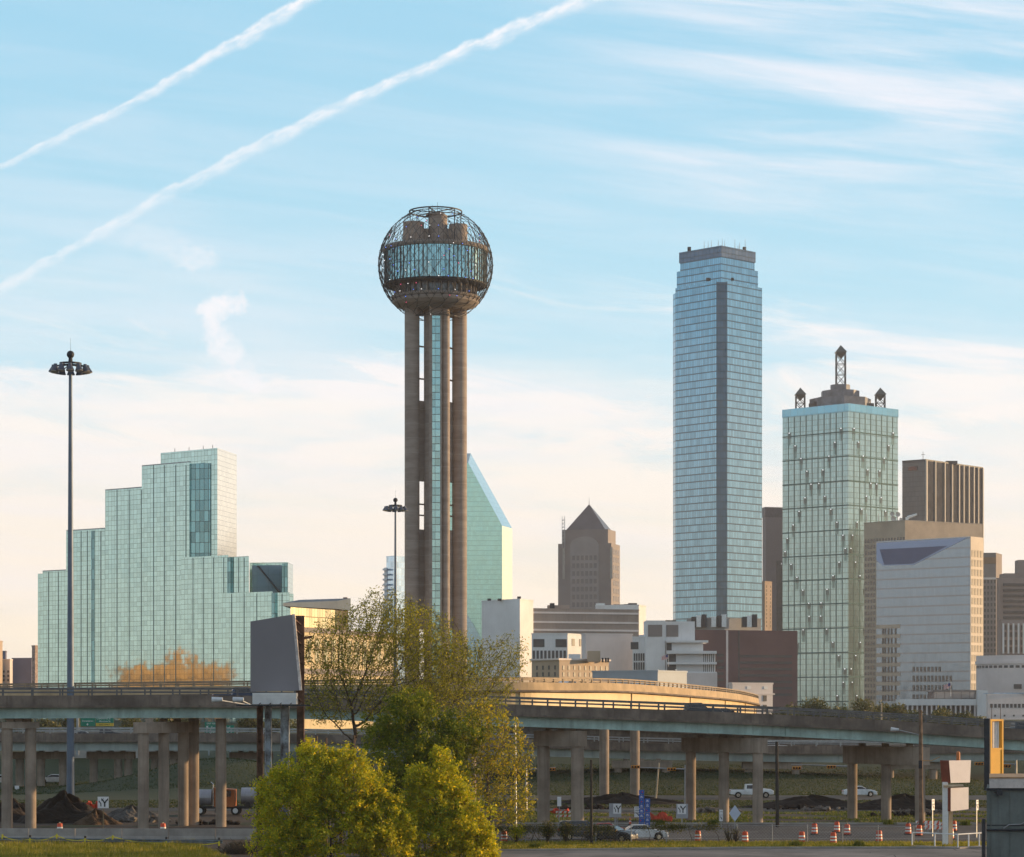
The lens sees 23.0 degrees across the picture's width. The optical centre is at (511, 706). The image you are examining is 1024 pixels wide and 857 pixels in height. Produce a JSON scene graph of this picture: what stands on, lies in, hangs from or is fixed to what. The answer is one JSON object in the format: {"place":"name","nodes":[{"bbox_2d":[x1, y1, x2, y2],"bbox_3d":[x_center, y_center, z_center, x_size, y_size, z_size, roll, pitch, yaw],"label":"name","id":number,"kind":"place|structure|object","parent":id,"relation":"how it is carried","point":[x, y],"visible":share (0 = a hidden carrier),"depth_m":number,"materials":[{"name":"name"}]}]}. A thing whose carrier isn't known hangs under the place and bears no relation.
{"place":"outdoors","nodes":[
{"label":"outdoors","id":0,"kind":"place"},
{"bbox_2d":[0,838,230,856],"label":"grass","id":1,"kind":"structure","parent":0,"point":[46,848],"depth_m":208.78,"materials":[{"name":"green plant"}]},
{"bbox_2d":[0,795,986,799],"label":"road","id":2,"kind":"structure","parent":0,"point":[782,797],"depth_m":339.11,"materials":[{"name":"grey asphalt"}]},
{"bbox_2d":[729,784,773,797],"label":"pickup truck","id":3,"kind":"object","parent":2,"relation":"on","point":[746,790],"visible":0.79,"depth_m":337.04,"materials":[{"name":"white paint"}]},
{"bbox_2d":[0,714,1023,856],"bbox_3d":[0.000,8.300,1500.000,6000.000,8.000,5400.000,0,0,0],"label":"ground","id":4,"kind":"structure","parent":0,"point":[107,765],"depth_m":368.34,"materials":[{"name":"green plant"}]},
{"bbox_2d":[3,659,12,687],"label":"slender block","id":5,"kind":"structure","parent":4,"relation":"on","point":[7,670],"depth_m":1141.46,"materials":[{"name":"concrete"}]},
{"bbox_2d":[0,798,24,821],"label":"dirt heap","id":6,"kind":"object","parent":4,"relation":"on","point":[18,810],"visible":0.33,"depth_m":270.58,"materials":[{"name":"soil"}]},
{"bbox_2d":[0,828,28,836],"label":"concrete barrier","id":7,"kind":"object","parent":4,"relation":"on","point":[14,832],"visible":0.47,"depth_m":233.04,"materials":[{"name":"concrete"}]},
{"bbox_2d":[0,718,38,827],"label":"bridge pier","id":8,"kind":"structure","parent":4,"relation":"on","point":[8,726],"depth_m":251.47,"materials":[{"name":"concrete"}]},
{"bbox_2d":[12,658,31,685],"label":"purple grey block","id":9,"kind":"structure","parent":4,"relation":"on","point":[22,670],"depth_m":1151.40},
{"bbox_2d":[13,751,66,786],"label":"bridge pier","id":10,"kind":"structure","parent":4,"relation":"on","point":[41,756],"depth_m":383.41,"materials":[{"name":"concrete"}]},
{"bbox_2d":[29,828,74,837],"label":"concrete barrier","id":11,"kind":"object","parent":4,"relation":"on","point":[50,832],"visible":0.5,"depth_m":232.81,"materials":[{"name":"grey concrete"}]},
{"bbox_2d":[13,789,93,823],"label":"dirt heap","id":12,"kind":"object","parent":4,"relation":"on","point":[63,806],"visible":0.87,"depth_m":266.06,"materials":[{"name":"soil"}]},
{"bbox_2d":[49,338,91,795],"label":"light mast","id":13,"kind":"object","parent":4,"relation":"on","point":[70,772],"visible":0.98,"depth_m":299.71,"materials":[{"name":"metal"}]},
{"bbox_2d":[76,718,113,754],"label":"overhead sign","id":14,"kind":"object","parent":4,"relation":"on","point":[99,721],"visible":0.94,"depth_m":429.95,"materials":[{"name":"metal"}]},
{"bbox_2d":[72,808,122,824],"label":"dirt heap","id":15,"kind":"object","parent":4,"relation":"on","point":[94,816],"visible":0.98,"depth_m":261.96,"materials":[{"name":"brown soil"}]},
{"bbox_2d":[75,828,121,838],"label":"concrete barrier","id":16,"kind":"object","parent":4,"relation":"on","point":[96,832],"visible":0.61,"depth_m":232.67,"materials":[{"name":"grey concrete"}]},
{"bbox_2d":[86,750,135,782],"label":"bridge pier","id":17,"kind":"structure","parent":4,"relation":"on","point":[117,757],"depth_m":384.40,"materials":[{"name":"concrete"}]},
{"bbox_2d":[0,835,222,847],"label":"guardrail","id":18,"kind":"object","parent":4,"relation":"on","point":[134,840],"visible":0.71,"depth_m":220.36,"materials":[{"name":"grey metal"}]},
{"bbox_2d":[107,804,157,819],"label":"dirt heap","id":19,"kind":"object","parent":4,"relation":"on","point":[129,811],"visible":0.62,"depth_m":273.86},
{"bbox_2d":[122,828,168,838],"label":"concrete barrier","id":20,"kind":"object","parent":4,"relation":"on","point":[145,833],"visible":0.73,"depth_m":232.62,"materials":[{"name":"grey concrete"}]},
{"bbox_2d":[133,718,192,827],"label":"bridge pier","id":21,"kind":"structure","parent":4,"relation":"on","point":[163,728],"depth_m":255.01,"materials":[{"name":"concrete"}]},
{"bbox_2d":[149,750,177,769],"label":"bridge pier","id":22,"kind":"structure","parent":4,"relation":"on","point":[173,756],"depth_m":385.38,"materials":[{"name":"concrete"}]},
{"bbox_2d":[38,445,293,722],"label":"glass hotel","id":23,"kind":"structure","parent":4,"relation":"on","point":[161,593],"depth_m":831.77,"materials":[{"name":"green glass"}]},
{"bbox_2d":[169,828,215,839],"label":"concrete barrier","id":24,"kind":"object","parent":4,"relation":"on","point":[194,833],"visible":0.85,"depth_m":232.62,"materials":[{"name":"grey concrete"}]},
{"bbox_2d":[188,718,198,824],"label":"bridge pier","id":25,"kind":"structure","parent":4,"relation":"on","point":[193,777],"depth_m":260.53,"materials":[{"name":"concrete"}]},
{"bbox_2d":[216,718,225,826],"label":"bridge pier","id":26,"kind":"structure","parent":4,"relation":"on","point":[220,772],"depth_m":256.52,"materials":[{"name":"concrete"}]},
{"bbox_2d":[216,829,256,839],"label":"concrete barrier","id":27,"kind":"object","parent":4,"relation":"on","point":[232,834],"visible":0.65,"depth_m":232.53,"materials":[{"name":"grey concrete"}]},
{"bbox_2d":[215,839,262,853],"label":"brush pile","id":28,"kind":"object","parent":4,"relation":"on","point":[234,849],"visible":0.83,"depth_m":209.45,"materials":[{"name":"brown plant"}]},
{"bbox_2d":[199,782,294,814],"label":"tanker truck","id":29,"kind":"object","parent":4,"relation":"on","point":[207,796],"visible":0.31,"depth_m":283.93,"materials":[{"name":"silver metal"}]},
{"bbox_2d":[212,614,311,849],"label":"billboard","id":30,"kind":"object","parent":4,"relation":"on","point":[277,662],"visible":0.78,"depth_m":215.96,"materials":[{"name":"metal"}]},
{"bbox_2d":[283,597,350,629],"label":"hotel annex","id":31,"kind":"object","parent":4,"relation":"on","point":[311,611],"visible":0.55,"depth_m":746.63,"materials":[{"name":"beige concrete"}]},
{"bbox_2d":[242,734,424,856],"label":"round bush","id":32,"kind":"object","parent":4,"relation":"on","point":[319,792],"visible":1,"depth_m":198.82,"materials":[{"name":"green plant"}]},
{"bbox_2d":[290,627,399,730],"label":"parking structure","id":33,"kind":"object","parent":4,"relation":"on","point":[309,723],"visible":0.21,"depth_m":709.03,"materials":[{"name":"beige paint"}]},
{"bbox_2d":[304,585,479,843],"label":"bare tree","id":34,"kind":"object","parent":4,"relation":"on","point":[343,671],"visible":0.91,"depth_m":220.33,"materials":[{"name":"green plant"}]},
{"bbox_2d":[383,556,404,678],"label":"blue glass tower","id":35,"kind":"structure","parent":4,"relation":"on","point":[388,579],"depth_m":1403.91,"materials":[{"name":"white glass"}]},
{"bbox_2d":[383,495,407,722],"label":"light mast","id":36,"kind":"object","parent":4,"relation":"on","point":[395,508],"visible":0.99,"depth_m":499.79,"materials":[{"name":"metal"}]},
{"bbox_2d":[357,681,500,851],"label":"leafy tree","id":37,"kind":"object","parent":4,"relation":"on","point":[411,744],"visible":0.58,"depth_m":210.16,"materials":[{"name":"green plant"}]},
{"bbox_2d":[378,202,493,683],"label":"observation tower","id":38,"kind":"structure","parent":4,"relation":"on","point":[436,271],"depth_m":790.46,"materials":[{"name":"concrete"}]},
{"bbox_2d":[389,744,502,856],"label":"round bush","id":39,"kind":"object","parent":4,"relation":"on","point":[449,817],"visible":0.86,"depth_m":201.99,"materials":[{"name":"green plant"}]},
{"bbox_2d":[373,599,530,733],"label":"bare tree","id":40,"kind":"object","parent":4,"relation":"on","point":[479,667],"visible":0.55,"depth_m":225.46,"materials":[{"name":"green plant"}]},
{"bbox_2d":[450,453,511,682],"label":"prism tower","id":41,"kind":"structure","parent":4,"relation":"on","point":[489,551],"depth_m":2070.00,"materials":[{"name":"green glass"}]},
{"bbox_2d":[0,782,986,807],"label":"grass","id":42,"kind":"structure","parent":4,"relation":"on","point":[126,803],"depth_m":321.26,"materials":[{"name":"green plant"}]},
{"bbox_2d":[453,697,537,829],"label":"yellow leaved tree","id":43,"kind":"object","parent":4,"relation":"on","point":[492,766],"visible":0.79,"depth_m":213.34,"materials":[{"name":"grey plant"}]},
{"bbox_2d":[481,596,533,681],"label":"courts block","id":44,"kind":"structure","parent":4,"relation":"on","point":[500,617],"depth_m":1088.48,"materials":[{"name":"white concrete"}]},
{"bbox_2d":[531,633,580,658],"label":"arcade block","id":45,"kind":"structure","parent":4,"relation":"on","point":[554,645],"depth_m":1039.59,"materials":[{"name":"white concrete"}]},
{"bbox_2d":[534,727,586,821],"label":"bridge pier","id":46,"kind":"structure","parent":4,"relation":"on","point":[572,738],"depth_m":262.10,"materials":[{"name":"concrete"}]},
{"bbox_2d":[0,687,1023,750],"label":"viaduct","id":47,"kind":"object","parent":46,"relation":"on","point":[204,706],"visible":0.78,"depth_m":261.04,"materials":[{"name":"concrete"}]},
{"bbox_2d":[529,651,610,682],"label":"old tan building","id":48,"kind":"structure","parent":4,"relation":"on","point":[573,666],"depth_m":914.00,"materials":[{"name":"stone"}]},
{"bbox_2d":[533,603,638,636],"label":"banded block","id":49,"kind":"structure","parent":4,"relation":"on","point":[552,618],"depth_m":1103.19,"materials":[{"name":"concrete"}]},
{"bbox_2d":[558,505,619,608],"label":"granite tower","id":50,"kind":"structure","parent":4,"relation":"on","point":[588,562],"depth_m":2456.79,"materials":[{"name":"stone"}]},
{"bbox_2d":[599,729,608,795],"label":"bridge column","id":51,"kind":"structure","parent":4,"relation":"on","point":[603,761],"depth_m":320.49,"materials":[{"name":"concrete"}]},
{"bbox_2d":[581,633,632,670],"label":"plain block","id":52,"kind":"structure","parent":4,"relation":"on","point":[616,650],"depth_m":1024.15,"materials":[{"name":"concrete"}]},
{"bbox_2d":[584,826,637,841],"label":"parked car","id":53,"kind":"object","parent":4,"relation":"on","point":[621,834],"visible":0.68,"depth_m":228.19,"materials":[{"name":"black paint"}]},
{"bbox_2d":[550,792,683,804],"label":"dirt heap","id":54,"kind":"object","parent":4,"relation":"on","point":[625,798],"visible":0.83,"depth_m":317.07,"materials":[{"name":"soil"}]},
{"bbox_2d":[499,824,736,841],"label":"chain link fence","id":55,"kind":"object","parent":4,"relation":"on","point":[631,825],"visible":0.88,"depth_m":227.06,"materials":[{"name":"metal"}]},
{"bbox_2d":[491,821,735,841],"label":"vine","id":56,"kind":"object","parent":55,"relation":"attached to","point":[604,828],"visible":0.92,"depth_m":226.90,"materials":[{"name":"green plant"}]},
{"bbox_2d":[595,603,645,636],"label":"stair tower block","id":57,"kind":"structure","parent":4,"relation":"on","point":[642,612],"depth_m":1164.51,"materials":[{"name":"white concrete"}]},
{"bbox_2d":[630,730,639,794],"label":"bridge column","id":58,"kind":"structure","parent":4,"relation":"on","point":[634,760],"depth_m":328.47,"materials":[{"name":"concrete"}]},
{"bbox_2d":[0,677,759,713],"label":"flyover ramp","id":59,"kind":"structure","parent":58,"relation":"on","point":[543,687],"depth_m":313.83,"materials":[{"name":"concrete"}]},
{"bbox_2d":[631,636,644,669],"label":"colonnade block","id":60,"kind":"structure","parent":4,"relation":"on","point":[638,645],"depth_m":1011.99,"materials":[{"name":"white concrete"}]},
{"bbox_2d":[592,669,687,687],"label":"grey building","id":61,"kind":"structure","parent":4,"relation":"on","point":[675,676],"depth_m":784.41,"materials":[{"name":"white paint"}]},
{"bbox_2d":[612,758,671,772],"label":"bridge pier","id":62,"kind":"structure","parent":4,"relation":"on","point":[617,766],"depth_m":396.20,"materials":[{"name":"concrete"}]},
{"bbox_2d":[626,824,668,839],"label":"parked car","id":63,"kind":"object","parent":4,"relation":"on","point":[643,833],"visible":0.52,"depth_m":230.71,"materials":[{"name":"white paint"}]},
{"bbox_2d":[463,725,881,743],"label":"viaduct","id":64,"kind":"object","parent":4,"relation":"on","point":[656,734],"visible":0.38,"depth_m":453.32,"materials":[{"name":"concrete"}]},
{"bbox_2d":[644,620,716,690],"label":"terraced building","id":65,"kind":"structure","parent":4,"relation":"on","point":[678,644],"depth_m":1001.50,"materials":[{"name":"white concrete"}]},
{"bbox_2d":[505,731,858,744],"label":"retaining wall","id":66,"kind":"structure","parent":4,"relation":"on","point":[808,743],"depth_m":466.00,"materials":[{"name":"concrete"}]},
{"bbox_2d":[673,240,761,629],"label":"glass skyscraper","id":67,"kind":"structure","parent":4,"relation":"on","point":[717,433],"depth_m":1488.12,"materials":[{"name":"blue glass"}]},
{"bbox_2d":[451,839,986,850],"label":"grass","id":68,"kind":"structure","parent":4,"relation":"on","point":[618,844],"depth_m":222.65,"materials":[{"name":"green plant"}]},
{"bbox_2d":[686,614,760,629],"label":"white block","id":69,"kind":"structure","parent":4,"relation":"on","point":[721,622],"depth_m":1419.20,"materials":[{"name":"concrete"}]},
{"bbox_2d":[681,734,767,821],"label":"bridge pier","id":70,"kind":"structure","parent":4,"relation":"on","point":[723,745],"depth_m":266.49,"materials":[{"name":"concrete"}]},
{"bbox_2d":[482,810,986,823],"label":"grass","id":71,"kind":"structure","parent":4,"relation":"on","point":[743,816],"depth_m":277.94,"materials":[{"name":"green plant"}]},
{"bbox_2d":[486,846,986,850],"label":"kerb","id":72,"kind":"structure","parent":4,"relation":"on","point":[731,848],"depth_m":217.39,"materials":[{"name":"concrete"}]},
{"bbox_2d":[695,630,797,713],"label":"red brown block","id":73,"kind":"structure","parent":4,"relation":"on","point":[752,656],"depth_m":1160.42,"materials":[{"name":"brick"}]},
{"bbox_2d":[517,822,975,823],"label":"kerb","id":74,"kind":"structure","parent":4,"relation":"on","point":[746,822],"depth_m":262.38,"materials":[{"name":"concrete"}]},
{"bbox_2d":[728,682,774,713],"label":"classical building","id":75,"kind":"structure","parent":4,"relation":"on","point":[764,692],"depth_m":775.55,"materials":[{"name":"stone"}]},
{"bbox_2d":[762,581,771,630],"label":"slim tan tower","id":76,"kind":"structure","parent":4,"relation":"on","point":[766,605],"depth_m":1703.07,"materials":[{"name":"beige concrete"}]},
{"bbox_2d":[742,762,801,773],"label":"bridge pier","id":77,"kind":"structure","parent":4,"relation":"on","point":[746,766],"depth_m":401.20,"materials":[{"name":"concrete"}]},
{"bbox_2d":[762,507,782,630],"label":"brown tower","id":78,"kind":"structure","parent":4,"relation":"on","point":[772,544],"depth_m":2052.68,"materials":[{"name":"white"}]},
{"bbox_2d":[741,794,859,807],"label":"dirt heap","id":79,"kind":"object","parent":4,"relation":"on","point":[815,800],"visible":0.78,"depth_m":305.01,"materials":[{"name":"soil"}]},
{"bbox_2d":[793,696,828,716],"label":"street tree","id":80,"kind":"object","parent":4,"relation":"on","point":[814,704],"visible":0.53,"depth_m":638.25,"materials":[{"name":"green plant"}]},
{"bbox_2d":[737,824,913,841],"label":"chain link fence","id":81,"kind":"object","parent":4,"relation":"on","point":[772,825],"visible":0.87,"depth_m":226.21,"materials":[{"name":"metal"}]},
{"bbox_2d":[782,345,897,710],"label":"glass tower","id":82,"kind":"structure","parent":4,"relation":"on","point":[840,461],"depth_m":1824.33,"materials":[{"name":"glass"}]},
{"bbox_2d":[833,697,877,718],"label":"street tree","id":83,"kind":"object","parent":4,"relation":"on","point":[865,705],"visible":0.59,"depth_m":640.17,"materials":[{"name":"green plant"}]},
{"bbox_2d":[843,743,929,820],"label":"bridge pier","id":84,"kind":"structure","parent":4,"relation":"on","point":[885,756],"depth_m":270.57,"materials":[{"name":"concrete"}]},
{"bbox_2d":[874,702,908,721],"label":"street tree","id":85,"kind":"object","parent":4,"relation":"on","point":[896,708],"visible":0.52,"depth_m":630.03,"materials":[{"name":"green plant"}]},
{"bbox_2d":[831,793,970,809],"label":"dirt heap","id":86,"kind":"object","parent":4,"relation":"on","point":[905,801],"visible":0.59,"depth_m":298.96,"materials":[{"name":"soil"}]},
{"bbox_2d":[891,762,939,778],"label":"bridge pier","id":87,"kind":"structure","parent":4,"relation":"on","point":[933,767],"depth_m":405.20,"materials":[{"name":"concrete"}]},
{"bbox_2d":[0,727,1023,761],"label":"viaduct","id":88,"kind":"object","parent":87,"relation":"on","point":[237,741],"visible":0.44,"depth_m":394.35,"materials":[{"name":"concrete"}]},
{"bbox_2d":[864,512,982,710],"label":"office block","id":89,"kind":"structure","parent":4,"relation":"on","point":[894,530],"depth_m":1619.81,"materials":[{"name":"beige concrete"}]},
{"bbox_2d":[865,539,869,698],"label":"window","id":90,"kind":"structure","parent":89,"relation":"in","point":[866,601],"depth_m":1623.43,"materials":[{"name":"teal glass"}]},
{"bbox_2d":[876,536,982,706],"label":"slant face tower","id":91,"kind":"structure","parent":4,"relation":"on","point":[929,614],"depth_m":1368.84,"materials":[{"name":"grey glass"}]},
{"bbox_2d":[896,690,987,718],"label":"colonnaded building","id":92,"kind":"structure","parent":4,"relation":"on","point":[962,701],"depth_m":900.31,"materials":[{"name":"grey concrete"}]},
{"bbox_2d":[902,454,983,552],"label":"finned tower","id":93,"kind":"structure","parent":4,"relation":"on","point":[942,491],"depth_m":1968.83,"materials":[{"name":"concrete"}]},
{"bbox_2d":[911,832,981,848],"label":"pipe railing","id":94,"kind":"object","parent":4,"relation":"on","point":[958,847],"visible":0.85,"depth_m":218.39,"materials":[{"name":"metal"}]},
{"bbox_2d":[940,751,970,844],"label":"pylon sign","id":95,"kind":"object","parent":4,"relation":"on","point":[956,797],"visible":0.99,"depth_m":222.49,"materials":[{"name":"white paint"}]},
{"bbox_2d":[983,553,1001,655],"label":"grid tower","id":96,"kind":"structure","parent":4,"relation":"on","point":[992,567],"depth_m":1901.02,"materials":[{"name":"beige stone"}]},
{"bbox_2d":[975,655,1023,692],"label":"rounded building","id":97,"kind":"structure","parent":4,"relation":"on","point":[999,673],"depth_m":1206.15,"materials":[{"name":"concrete"}]},
{"bbox_2d":[982,774,1023,856],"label":"shed","id":98,"kind":"structure","parent":4,"relation":"on","point":[1005,816],"depth_m":190.00,"materials":[{"name":"metal"}]},
{"bbox_2d":[983,693,1023,719],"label":"building","id":99,"kind":"structure","parent":4,"relation":"on","point":[1012,706],"depth_m":862.49,"materials":[{"name":"concrete"}]},
{"bbox_2d":[996,560,1023,654],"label":"ribbon tower","id":100,"kind":"structure","parent":4,"relation":"on","point":[1009,596],"depth_m":1721.94,"materials":[{"name":"beige stone"}]},
{"bbox_2d":[999,619,1023,654],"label":"pier block","id":101,"kind":"structure","parent":4,"relation":"on","point":[1011,637],"depth_m":1501.40,"materials":[{"name":"white concrete"}]},
{"bbox_2d":[0,0,1023,675],"label":"sky","id":102,"kind":"structure","parent":0,"point":[202,197],"materials":[{"name":"blue"}]},
{"bbox_2d":[97,808,986,810],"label":"road","id":103,"kind":"structure","parent":0,"point":[503,809],"depth_m":299.73,"materials":[{"name":"grey asphalt"}]},
{"bbox_2d":[464,849,986,856],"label":"pavement","id":104,"kind":"structure","parent":0,"point":[800,853],"depth_m":210.22,"materials":[{"name":"concrete"}]},
{"bbox_2d":[984,705,1003,790],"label":"yellow sign","id":105,"kind":"object","parent":104,"relation":"on","point":[993,746],"visible":0.81,"depth_m":205.79,"materials":[{"name":"metal"}]},
{"bbox_2d":[533,824,986,839],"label":"road","id":106,"kind":"structure","parent":0,"point":[828,829],"depth_m":245.16,"materials":[{"name":"grey asphalt"}]},
{"bbox_2d":[775,742,778,826],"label":"utility pole","id":107,"kind":"object","parent":106,"relation":"on","point":[776,788],"visible":1,"depth_m":255.85,"materials":[{"name":"brown wood"}]},
{"bbox_2d":[891,710,938,831],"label":"utility pole","id":108,"kind":"object","parent":106,"relation":"on","point":[920,763],"visible":0.91,"depth_m":242.84,"materials":[{"name":"brown wood"}]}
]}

